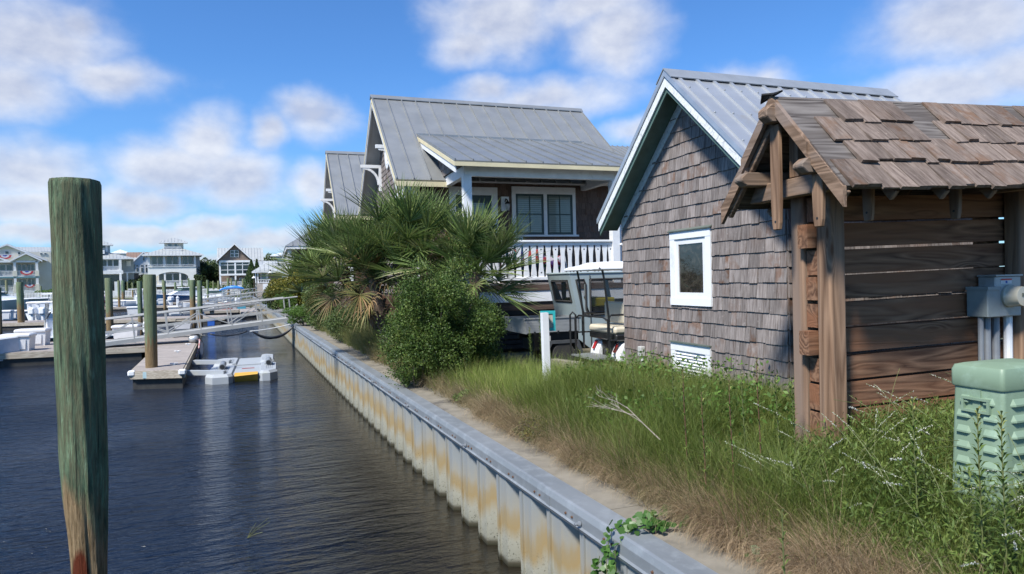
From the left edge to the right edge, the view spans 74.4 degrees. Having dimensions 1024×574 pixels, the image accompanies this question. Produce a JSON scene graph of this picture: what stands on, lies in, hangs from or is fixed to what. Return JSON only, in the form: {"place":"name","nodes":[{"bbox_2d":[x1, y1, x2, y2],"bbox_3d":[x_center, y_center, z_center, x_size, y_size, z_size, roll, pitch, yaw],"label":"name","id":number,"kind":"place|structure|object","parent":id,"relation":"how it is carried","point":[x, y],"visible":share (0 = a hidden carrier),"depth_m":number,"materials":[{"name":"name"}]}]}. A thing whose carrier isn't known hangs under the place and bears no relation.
{"place":"outdoors","nodes":[
{"label":"outdoors","id":0,"kind":"place"},
{"bbox_2d":[30,294,259,300],"bbox_3d":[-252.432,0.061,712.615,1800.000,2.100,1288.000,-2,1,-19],"label":"ground","id":1,"kind":"structure","parent":0,"point":[228,296],"depth_m":104.08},
{"bbox_2d":[0,244,51,297],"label":"beach house","id":2,"kind":"structure","parent":1,"relation":"on","point":[37,261],"depth_m":139.82,"materials":[{"name":"white paint"}]},
{"bbox_2d":[8,292,51,298],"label":"picket fence","id":3,"kind":"object","parent":1,"relation":"on","point":[14,294],"visible":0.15,"depth_m":106.00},
{"bbox_2d":[103,241,139,294],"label":"tower house","id":4,"kind":"structure","parent":1,"relation":"on","point":[116,267],"depth_m":134.23,"materials":[{"name":"white paint"}]},
{"bbox_2d":[103,275,118,290],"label":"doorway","id":5,"kind":"structure","parent":4,"relation":"in","point":[114,277],"depth_m":133.91,"materials":[{"name":"grey glass"}]},
{"bbox_2d":[125,274,143,290],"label":"broadleaf tree","id":6,"kind":"object","parent":1,"relation":"on","point":[140,278],"visible":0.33,"depth_m":135.54,"materials":[{"name":"green plant"}]},
{"bbox_2d":[126,251,148,274],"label":"gabled house","id":7,"kind":"structure","parent":1,"relation":"on","point":[140,263],"depth_m":150.22,"materials":[{"name":"white"}]},
{"bbox_2d":[142,237,203,293],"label":"arched house","id":8,"kind":"structure","parent":1,"relation":"on","point":[172,261],"depth_m":135.08,"materials":[{"name":"white paint"}]},
{"bbox_2d":[151,256,162,265],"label":"window","id":9,"kind":"structure","parent":8,"relation":"in","point":[156,260],"depth_m":134.63,"materials":[{"name":"glass"}]},
{"bbox_2d":[166,256,177,265],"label":"window","id":10,"kind":"structure","parent":8,"relation":"in","point":[169,259],"depth_m":135.79,"materials":[{"name":"glass"}]},
{"bbox_2d":[158,273,186,281],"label":"window","id":11,"kind":"structure","parent":8,"relation":"in","point":[169,276],"depth_m":135.82,"materials":[{"name":"glass"}]},
{"bbox_2d":[104,287,248,296],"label":"picket fence","id":12,"kind":"object","parent":1,"relation":"on","point":[128,291],"visible":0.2,"depth_m":111.92,"materials":[{"name":"wood"}]},
{"bbox_2d":[187,266,210,285],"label":"broadleaf tree","id":13,"kind":"object","parent":1,"relation":"on","point":[202,274],"visible":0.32,"depth_m":136.81,"materials":[{"name":"green plant"}]},
{"bbox_2d":[204,263,218,284],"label":"broadleaf tree","id":14,"kind":"object","parent":1,"relation":"on","point":[213,271],"visible":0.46,"depth_m":138.93,"materials":[{"name":"green plant"}]},
{"bbox_2d":[216,243,263,291],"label":"porch house","id":15,"kind":"structure","parent":1,"relation":"on","point":[233,261],"depth_m":128.26,"materials":[{"name":"white paint"}]},
{"bbox_2d":[238,259,259,297],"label":"conifer","id":16,"kind":"object","parent":1,"relation":"on","point":[248,281],"visible":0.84,"depth_m":99.51,"materials":[{"name":"green plant"}]},
{"bbox_2d":[172,318,205,336],"bbox_3d":[-13.830,1.746,28.950,1.313,0.757,0.890,-2,1,-19],"label":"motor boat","id":17,"kind":"object","parent":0,"point":[185,326],"visible":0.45,"depth_m":28.69,"materials":[{"name":"white paint"}]},
{"bbox_2d":[0,305,520,573],"bbox_3d":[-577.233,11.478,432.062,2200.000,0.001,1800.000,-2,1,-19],"label":"water","id":18,"kind":"structure","parent":0,"point":[309,463],"depth_m":9.01,"materials":[{"name":"liquid"}]},
{"bbox_2d":[0,336,19,360],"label":"motor boat","id":19,"kind":"object","parent":18,"relation":"on","point":[9,344],"visible":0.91,"depth_m":23.66,"materials":[{"name":"plastic"}]},
{"bbox_2d":[16,282,24,322],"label":"mooring piling","id":20,"kind":"object","parent":18,"relation":"in","point":[20,301],"visible":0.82,"depth_m":45.52,"materials":[{"name":"green wood"}]},
{"bbox_2d":[1,291,40,309],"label":"motor boat","id":21,"kind":"object","parent":18,"relation":"on","point":[9,301],"visible":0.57,"depth_m":87.46,"materials":[{"name":"white plastic"}]},
{"bbox_2d":[13,297,50,319],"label":"motor boat","id":22,"kind":"object","parent":18,"relation":"on","point":[37,299],"visible":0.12,"depth_m":62.82,"materials":[{"name":"white plastic"}]},
{"bbox_2d":[26,293,52,319],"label":"motor boat","id":23,"kind":"object","parent":18,"relation":"on","point":[33,314],"visible":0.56,"depth_m":56.60,"materials":[{"name":"white plastic"}]},
{"bbox_2d":[48,177,108,573],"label":"mooring piling","id":24,"kind":"object","parent":18,"relation":"in","point":[76,234],"visible":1,"depth_m":4.78,"materials":[{"name":"green wood"}]},
{"bbox_2d":[0,338,166,366],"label":"floating dock","id":25,"kind":"object","parent":18,"relation":"on","point":[41,355],"visible":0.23,"depth_m":24.14,"materials":[{"name":"wood"}]},
{"bbox_2d":[0,332,36,350],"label":"dock box","id":26,"kind":"object","parent":25,"relation":"on","point":[26,341],"visible":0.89,"depth_m":24.01,"materials":[{"name":"white plastic"}]},
{"bbox_2d":[14,327,51,345],"bbox_3d":[-18.719,1.956,26.398,1.078,0.660,0.750,-2,1,-19],"label":"dock box","id":27,"kind":"object","parent":25,"relation":"on","point":[42,338],"visible":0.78,"depth_m":26.20,"materials":[{"name":"white plastic"}]},
{"bbox_2d":[111,324,140,338],"bbox_3d":[-16.324,1.900,28.588,1.014,0.600,0.750,-2,1,-19],"label":"dock box","id":28,"kind":"object","parent":25,"relation":"on","point":[129,333],"visible":0.7,"depth_m":28.28,"materials":[{"name":"white plastic"}]},
{"bbox_2d":[105,296,302,345],"bbox_3d":[-12.071,1.278,26.584,7.530,1.629,1.210,-2,1,-29],"label":"gangway","id":29,"kind":"object","parent":25,"relation":"on","point":[198,330],"visible":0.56,"depth_m":26.40,"materials":[{"name":"metal"}]},
{"bbox_2d":[26,301,143,341],"bbox_3d":[-20.042,1.824,30.425,7.150,2.690,2.343,-2,1,-29],"label":"motor boat","id":30,"kind":"object","parent":18,"relation":"on","point":[48,323],"visible":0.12,"depth_m":29.75,"materials":[{"name":"white plastic"}]},
{"bbox_2d":[25,305,175,311],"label":"floating dock","id":31,"kind":"object","parent":18,"relation":"on","point":[124,308],"depth_m":76.87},
{"bbox_2d":[202,288,254,302],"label":"gangway","id":32,"kind":"object","parent":31,"relation":"on","point":[240,297],"visible":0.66,"depth_m":79.14,"materials":[{"name":"metal"}]},
{"bbox_2d":[104,278,113,330],"bbox_3d":[-20.089,1.670,33.714,0.337,4.239,0.337,-1,1,43],"label":"mooring piling","id":33,"kind":"object","parent":18,"relation":"in","point":[109,298],"visible":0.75,"depth_m":33.57,"materials":[{"name":"green wood"}]},
{"bbox_2d":[2,315,230,330],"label":"floating dock","id":34,"kind":"object","parent":18,"relation":"on","point":[10,325],"visible":0.36,"depth_m":46.29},
{"bbox_2d":[2,310,13,319],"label":"dock box","id":35,"kind":"object","parent":34,"relation":"on","point":[7,314],"visible":0.85,"depth_m":49.99,"materials":[{"name":"white plastic"}]},
{"bbox_2d":[178,291,266,313],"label":"gangway","id":36,"kind":"object","parent":34,"relation":"on","point":[219,308],"visible":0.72,"depth_m":52.90,"materials":[{"name":"metal"}]},
{"bbox_2d":[137,281,142,335],"bbox_3d":[-19.871,1.690,36.096,0.240,4.022,0.240,-1,1,30],"label":"mooring piling","id":37,"kind":"object","parent":18,"relation":"in","point":[139,298],"visible":0.67,"depth_m":36.00,"materials":[{"name":"green wood"}]},
{"bbox_2d":[113,289,173,306],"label":"motor boat","id":38,"kind":"object","parent":18,"relation":"on","point":[170,300],"visible":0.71,"depth_m":89.73,"materials":[{"name":"white plastic"}]},
{"bbox_2d":[143,274,157,367],"bbox_3d":[-9.723,1.665,18.189,0.316,4.004,0.316,-1,1,-20],"label":"mooring piling","id":39,"kind":"object","parent":18,"relation":"in","point":[150,316],"visible":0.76,"depth_m":18.06,"materials":[{"name":"green wood"}]},
{"bbox_2d":[127,343,197,389],"bbox_3d":[-10.839,2.571,21.326,1.398,0.969,8.809,-2,1,-23],"label":"floating dock","id":40,"kind":"object","parent":18,"relation":"on","point":[175,364],"visible":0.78,"depth_m":17.76,"materials":[{"name":"wood"}]},
{"bbox_2d":[156,287,196,301],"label":"motor boat","id":41,"kind":"object","parent":18,"relation":"on","point":[183,293],"visible":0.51,"depth_m":96.16,"materials":[{"name":"white plastic"}]},
{"bbox_2d":[157,333,201,352],"bbox_3d":[-13.728,2.590,28.193,1.590,0.903,6.599,-2,1,-19],"label":"floating dock","id":42,"kind":"object","parent":18,"relation":"on","point":[175,340],"visible":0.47,"depth_m":26.73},
{"bbox_2d":[189,280,195,328],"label":"mooring piling","id":43,"kind":"object","parent":18,"relation":"in","point":[192,293],"visible":0.59,"depth_m":42.38,"materials":[{"name":"green wood"}]},
{"bbox_2d":[197,280,202,327],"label":"mooring piling","id":44,"kind":"object","parent":18,"relation":"in","point":[199,294],"visible":0.61,"depth_m":42.20,"materials":[{"name":"green wood"}]},
{"bbox_2d":[196,289,241,302],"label":"motor boat","id":45,"kind":"object","parent":18,"relation":"on","point":[214,291],"visible":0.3,"depth_m":96.70,"materials":[{"name":"white plastic"}]},
{"bbox_2d":[204,308,239,314],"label":"floating dock","id":46,"kind":"object","parent":18,"relation":"on","point":[234,311],"visible":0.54,"depth_m":59.03,"materials":[{"name":"plastic"}]},
{"bbox_2d":[186,354,277,384],"bbox_3d":[-8.406,2.462,20.450,2.443,0.688,4.650,-2,1,-19],"label":"drive on float","id":47,"kind":"object","parent":18,"relation":"on","point":[263,367],"visible":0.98,"depth_m":19.02,"materials":[{"name":"grey plastic"}]},
{"bbox_2d":[239,308,257,318],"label":"floating dock","id":48,"kind":"object","parent":18,"relation":"on","point":[241,311],"visible":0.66,"depth_m":53.79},
{"bbox_2d":[264,304,293,346],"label":"seawall","id":49,"kind":"object","parent":18,"relation":"in","point":[288,336],"visible":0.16,"depth_m":35.21,"materials":[{"name":"metal"}]},
{"bbox_2d":[261,288,278,309],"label":"leafy shrub","id":50,"kind":"object","parent":49,"relation":"on","point":[273,304],"visible":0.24,"depth_m":43.33,"materials":[{"name":"green plant"}]},
{"bbox_2d":[274,293,297,317],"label":"bright shrub","id":51,"kind":"object","parent":49,"relation":"on","point":[286,302],"visible":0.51,"depth_m":31.86,"materials":[{"name":"green plant"}]},
{"bbox_2d":[292,323,717,573],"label":"seawall","id":52,"kind":"object","parent":18,"relation":"in","point":[527,516],"visible":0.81,"depth_m":6.57,"materials":[{"name":"metal"}]},
{"bbox_2d":[251,326,293,338],"bbox_3d":[-9.599,1.834,27.156,1.739,0.530,0.094,-2,1,-35],"label":"cable","id":53,"kind":"object","parent":52,"relation":"attached to","point":[274,337],"visible":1,"depth_m":27.14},
{"bbox_2d":[590,504,689,573],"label":"vine","id":54,"kind":"object","parent":52,"relation":"on","point":[629,525],"visible":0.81,"depth_m":4.38,"materials":[{"name":"green plant"}]},
{"bbox_2d":[0,0,1023,266],"label":"sky","id":55,"kind":"structure","parent":0,"point":[210,125],"materials":[{"name":"blue"}]},
{"bbox_2d":[299,323,781,573],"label":"path","id":56,"kind":"structure","parent":0,"point":[600,493],"depth_m":5.50,"materials":[{"name":"concrete"}]},
{"bbox_2d":[283,303,314,325],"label":"groundsel bush","id":57,"kind":"object","parent":56,"relation":"on","point":[298,314],"visible":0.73,"depth_m":26.68,"materials":[{"name":"green plant"}]},
{"bbox_2d":[392,348,437,387],"bbox_3d":[-1.586,1.323,10.656,0.643,0.781,0.673,-1,1,24],"label":"yaupon bush","id":58,"kind":"object","parent":56,"relation":"on","point":[413,382],"visible":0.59,"depth_m":10.61,"materials":[{"name":"green plant"}]},
{"bbox_2d":[512,410,563,442],"bbox_3d":[0.270,1.483,6.947,0.536,0.402,0.814,-2,1,-19],"label":"reddish shrublet","id":59,"kind":"object","parent":56,"relation":"on","point":[528,431],"visible":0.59,"depth_m":6.80,"materials":[{"name":"red plant"}]},
{"bbox_2d":[611,145,628,279],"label":"cottage","id":60,"kind":"structure","parent":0,"point":[621,150],"depth_m":33.84,"materials":[{"name":"white paint"}]},
{"bbox_2d":[256,296,1021,566],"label":"ground","id":61,"kind":"structure","parent":0,"point":[522,354],"depth_m":15.39,"materials":[{"name":"soil"}]},
{"bbox_2d":[252,261,282,295],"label":"garden house","id":62,"kind":"structure","parent":61,"relation":"on","point":[262,284],"depth_m":100.14,"materials":[{"name":"white paint"}]},
{"bbox_2d":[263,276,314,308],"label":"yellow green shrub","id":63,"kind":"object","parent":61,"relation":"on","point":[275,285],"visible":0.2,"depth_m":35.95,"materials":[{"name":"green plant"}]},
{"bbox_2d":[284,261,329,312],"bbox_3d":[-9.939,0.111,33.096,2.842,2.989,2.260,-1,1,38],"label":"yellow green shrub","id":64,"kind":"object","parent":61,"relation":"on","point":[299,295],"visible":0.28,"depth_m":32.67,"materials":[{"name":"green plant"}]},
{"bbox_2d":[282,228,333,308],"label":"hip roofed cottage","id":65,"kind":"structure","parent":61,"relation":"on","point":[294,243],"depth_m":39.73,"materials":[{"name":"grey wood"}]},
{"bbox_2d":[301,282,343,329],"bbox_3d":[-6.724,0.672,24.041,1.565,1.926,2.542,-2,1,-19],"label":"leafy shrub","id":66,"kind":"object","parent":61,"relation":"on","point":[314,322],"visible":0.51,"depth_m":23.76,"materials":[{"name":"green plant"}]},
{"bbox_2d":[250,200,400,333],"bbox_3d":[-3.994,-0.149,15.567,3.257,3.684,3.748,-1,1,29],"label":"palmetto","id":67,"kind":"object","parent":61,"relation":"on","point":[313,241],"visible":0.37,"depth_m":15.16,"materials":[{"name":"plant"}]},
{"bbox_2d":[320,300,365,340],"bbox_3d":[-4.602,0.993,19.108,1.622,1.292,1.974,-2,1,-19],"label":"leafy shrub","id":68,"kind":"object","parent":61,"relation":"on","point":[329,326],"visible":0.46,"depth_m":18.66,"materials":[{"name":"green plant"}]},
{"bbox_2d":[276,208,439,342],"bbox_3d":[-3.052,-0.099,14.342,3.533,3.532,3.513,-1,1,37],"label":"palmetto","id":69,"kind":"object","parent":61,"relation":"on","point":[352,251],"visible":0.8,"depth_m":13.98,"materials":[{"name":"plant"}]},
{"bbox_2d":[320,151,396,314],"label":"shingled cottage","id":70,"kind":"structure","parent":61,"relation":"on","point":[343,169],"depth_m":27.35,"materials":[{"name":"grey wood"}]},
{"bbox_2d":[306,307,445,366],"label":"muhly grass","id":71,"kind":"structure","parent":61,"relation":"on","point":[355,338],"depth_m":16.58,"materials":[{"name":"plant"}]},
{"bbox_2d":[320,172,492,300],"bbox_3d":[-2.287,-0.464,14.543,3.611,4.192,3.460,-2,1,-19],"label":"palmetto","id":72,"kind":"object","parent":61,"relation":"on","point":[400,215],"visible":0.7,"depth_m":13.92,"materials":[{"name":"plant"}]},
{"bbox_2d":[368,246,505,388],"bbox_3d":[-1.204,0.525,10.984,2.245,2.366,2.058,-2,1,-19],"label":"yaupon bush","id":73,"kind":"object","parent":61,"relation":"on","point":[438,301],"visible":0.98,"depth_m":10.59,"materials":[{"name":"green plant"}]},
{"bbox_2d":[376,197,553,316],"bbox_3d":[-0.799,-0.170,13.744,3.306,3.548,3.363,-1,1,17],"label":"palmetto","id":74,"kind":"object","parent":61,"relation":"on","point":[473,233],"visible":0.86,"depth_m":13.47,"materials":[{"name":"plant"}]},
{"bbox_2d":[444,291,511,367],"bbox_3d":[-0.708,0.839,11.547,1.536,1.738,1.631,-2,1,-19],"label":"yaupon bush","id":75,"kind":"object","parent":61,"relation":"on","point":[500,321],"visible":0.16,"depth_m":11.38,"materials":[{"name":"green plant"}]},
{"bbox_2d":[358,94,624,351],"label":"shingled cottage","id":76,"kind":"structure","parent":61,"relation":"on","point":[553,171],"depth_m":18.16,"materials":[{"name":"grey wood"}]},
{"bbox_2d":[456,195,492,283],"bbox_3d":[-0.982,-1.242,17.666,0.970,2.320,0.032,-2,1,-19],"label":"door","id":77,"kind":"structure","parent":76,"relation":"in","point":[475,198],"depth_m":17.70,"materials":[{"name":"green paint"}]},
{"bbox_2d":[511,186,578,236],"bbox_3d":[0.897,-2.036,18.304,1.960,1.340,0.080,-2,1,-19],"label":"window","id":78,"kind":"structure","parent":76,"relation":"in","point":[552,210],"depth_m":18.30,"materials":[{"name":"glass"}]},
{"bbox_2d":[402,348,670,421],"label":"grass","id":79,"kind":"structure","parent":61,"relation":"on","point":[509,370],"depth_m":9.23,"materials":[{"name":"plant"}]},
{"bbox_2d":[540,311,555,378],"bbox_3d":[0.494,0.974,9.031,0.206,1.307,0.182,-1,1,-1],"label":"sign post","id":80,"kind":"object","parent":61,"relation":"on","point":[547,322],"visible":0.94,"depth_m":8.96,"materials":[{"name":"white paint"}]},
{"bbox_2d":[504,271,622,359],"bbox_3d":[1.655,0.617,14.329,3.450,1.875,1.298,-2,1,-19],"label":"utility cart","id":81,"kind":"object","parent":61,"relation":"on","point":[564,308],"visible":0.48,"depth_m":13.63,"materials":[{"name":"grey paint"}]},
{"bbox_2d":[564,261,624,364],"bbox_3d":[2.455,0.518,12.061,2.810,1.950,1.107,-2,1,-19],"label":"golf cart","id":82,"kind":"object","parent":61,"relation":"on","point":[608,335],"visible":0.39,"depth_m":11.70,"materials":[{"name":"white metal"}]},
{"bbox_2d":[670,354,680,433],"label":"goldenrod weed","id":83,"kind":"object","parent":61,"relation":"on","point":[671,356],"visible":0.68,"depth_m":5.80,"materials":[{"name":"green plant"}]},
{"bbox_2d":[680,366,695,478],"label":"goldenrod weed","id":84,"kind":"object","parent":61,"relation":"on","point":[683,397],"visible":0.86,"depth_m":5.01,"materials":[{"name":"green plant"}]},
{"bbox_2d":[698,391,711,496],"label":"goldenrod weed","id":85,"kind":"object","parent":61,"relation":"on","point":[703,448],"visible":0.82,"depth_m":4.60,"materials":[{"name":"green plant"}]},
{"bbox_2d":[724,376,738,496],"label":"goldenrod weed","id":86,"kind":"object","parent":61,"relation":"on","point":[729,409],"visible":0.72,"depth_m":4.60,"materials":[{"name":"green plant"}]},
{"bbox_2d":[738,374,751,475],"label":"goldenrod weed","id":87,"kind":"object","parent":61,"relation":"on","point":[742,407],"visible":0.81,"depth_m":4.90,"materials":[{"name":"green plant"}]},
{"bbox_2d":[482,346,1023,573],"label":"grass","id":88,"kind":"structure","parent":61,"relation":"on","point":[664,429],"depth_m":4.99,"materials":[{"name":"plant"}]},
{"bbox_2d":[587,388,659,439],"bbox_3d":[0.852,0.989,5.312,0.588,0.440,0.194,-1,1,20],"label":"dead branch","id":89,"kind":"object","parent":88,"relation":"on","point":[618,409],"visible":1,"depth_m":5.34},
{"bbox_2d":[557,347,794,475],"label":"undergrowth","id":90,"kind":"object","parent":88,"relation":"on","point":[732,387],"visible":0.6,"depth_m":6.50,"materials":[{"name":"green plant"}]},
{"bbox_2d":[753,358,766,475],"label":"goldenrod weed","id":91,"kind":"object","parent":61,"relation":"on","point":[758,412],"visible":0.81,"depth_m":4.75,"materials":[{"name":"green plant"}]},
{"bbox_2d":[771,374,787,460],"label":"goldenrod weed","id":92,"kind":"object","parent":61,"relation":"on","point":[777,425],"visible":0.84,"depth_m":5.00,"materials":[{"name":"green plant"}]},
{"bbox_2d":[777,509,790,573],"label":"goldenrod weed","id":93,"kind":"object","parent":61,"relation":"on","point":[782,548],"visible":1,"depth_m":2.60,"materials":[{"name":"green plant"}]},
{"bbox_2d":[597,68,973,404],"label":"shingled shed","id":94,"kind":"structure","parent":61,"relation":"on","point":[700,280],"depth_m":7.62,"materials":[{"name":"grey wood"}]},
{"bbox_2d":[667,224,712,306],"bbox_3d":[2.055,-0.238,7.782,0.070,0.905,0.840,-2,1,-19],"label":"window","id":95,"kind":"structure","parent":94,"relation":"in","point":[691,284],"depth_m":7.77,"materials":[{"name":"white paint"}]},
{"bbox_2d":[787,378,802,459],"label":"goldenrod weed","id":96,"kind":"object","parent":61,"relation":"on","point":[793,430],"visible":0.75,"depth_m":4.90,"materials":[{"name":"green plant"}]},
{"bbox_2d":[721,89,1023,450],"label":"timber shelter","id":97,"kind":"object","parent":61,"relation":"on","point":[823,169],"visible":0.9,"depth_m":5.09,"materials":[{"name":"brown wood"}]},
{"bbox_2d":[966,286,1000,360],"bbox_3d":[3.707,0.646,5.295,0.146,1.299,0.178,-2,1,-19],"label":"junction box","id":98,"kind":"object","parent":97,"relation":"attached to","point":[983,304],"visible":0.65,"depth_m":5.26,"materials":[{"name":"metal"}]},
{"bbox_2d":[977,274,1023,358],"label":"electric meter","id":99,"kind":"object","parent":97,"relation":"attached to","point":[1011,296],"visible":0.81,"depth_m":5.32,"materials":[{"name":"grey metal"}]},
{"bbox_2d":[724,359,1023,573],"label":"flowering clover","id":100,"kind":"object","parent":61,"relation":"on","point":[961,520],"visible":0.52,"depth_m":3.95,"materials":[{"name":"green plant"}]},
{"bbox_2d":[734,393,1023,573],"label":"undergrowth","id":101,"kind":"object","parent":61,"relation":"on","point":[950,412],"visible":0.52,"depth_m":4.01,"materials":[{"name":"green plant"}]},
{"bbox_2d":[902,395,931,540],"bbox_3d":[2.217,1.060,3.702,0.137,0.938,0.156,-2,1,-19],"label":"goldenrod weed","id":102,"kind":"object","parent":61,"relation":"on","point":[913,441],"visible":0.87,"depth_m":3.70,"materials":[{"name":"green plant"}]},
{"bbox_2d":[967,406,997,573],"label":"goldenrod weed","id":103,"kind":"object","parent":61,"relation":"on","point":[979,491],"visible":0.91,"depth_m":3.21,"materials":[{"name":"green plant"}]},
{"bbox_2d":[952,358,1023,529],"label":"utility pedestal","id":104,"kind":"object","parent":61,"relation":"on","point":[990,387],"visible":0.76,"depth_m":3.74,"materials":[{"name":"green plastic"}]},
{"bbox_2d":[990,410,1021,573],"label":"goldenrod weed","id":105,"kind":"object","parent":61,"relation":"on","point":[1004,503],"visible":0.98,"depth_m":3.10,"materials":[{"name":"green plant"}]},
{"bbox_2d":[353,343,1014,573],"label":"dry grass","id":106,"kind":"structure","parent":0,"point":[798,565],"depth_m":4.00,"materials":[{"name":"plant"}]},
{"bbox_3d":[0.611,-0.435,16.516,1.526,0.654,0.399,-2,1,-19],"label":"towel rack","id":107,"kind":"object","parent":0,"visible":0},
{"bbox_2d":[514,249,538,273],"bbox_3d":[0.345,-0.623,16.427,0.651,0.593,0.199,-2,1,-19],"label":"beach towel","id":108,"kind":"object","parent":107,"relation":"hanging from","point":[537,266],"visible":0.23,"depth_m":16.39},
{"bbox_2d":[543,255,560,274],"bbox_3d":[0.960,-0.530,16.645,0.551,0.493,0.199,-2,1,-19],"label":"beach towel","id":109,"kind":"object","parent":107,"relation":"hanging from","point":[552,263],"visible":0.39,"depth_m":16.60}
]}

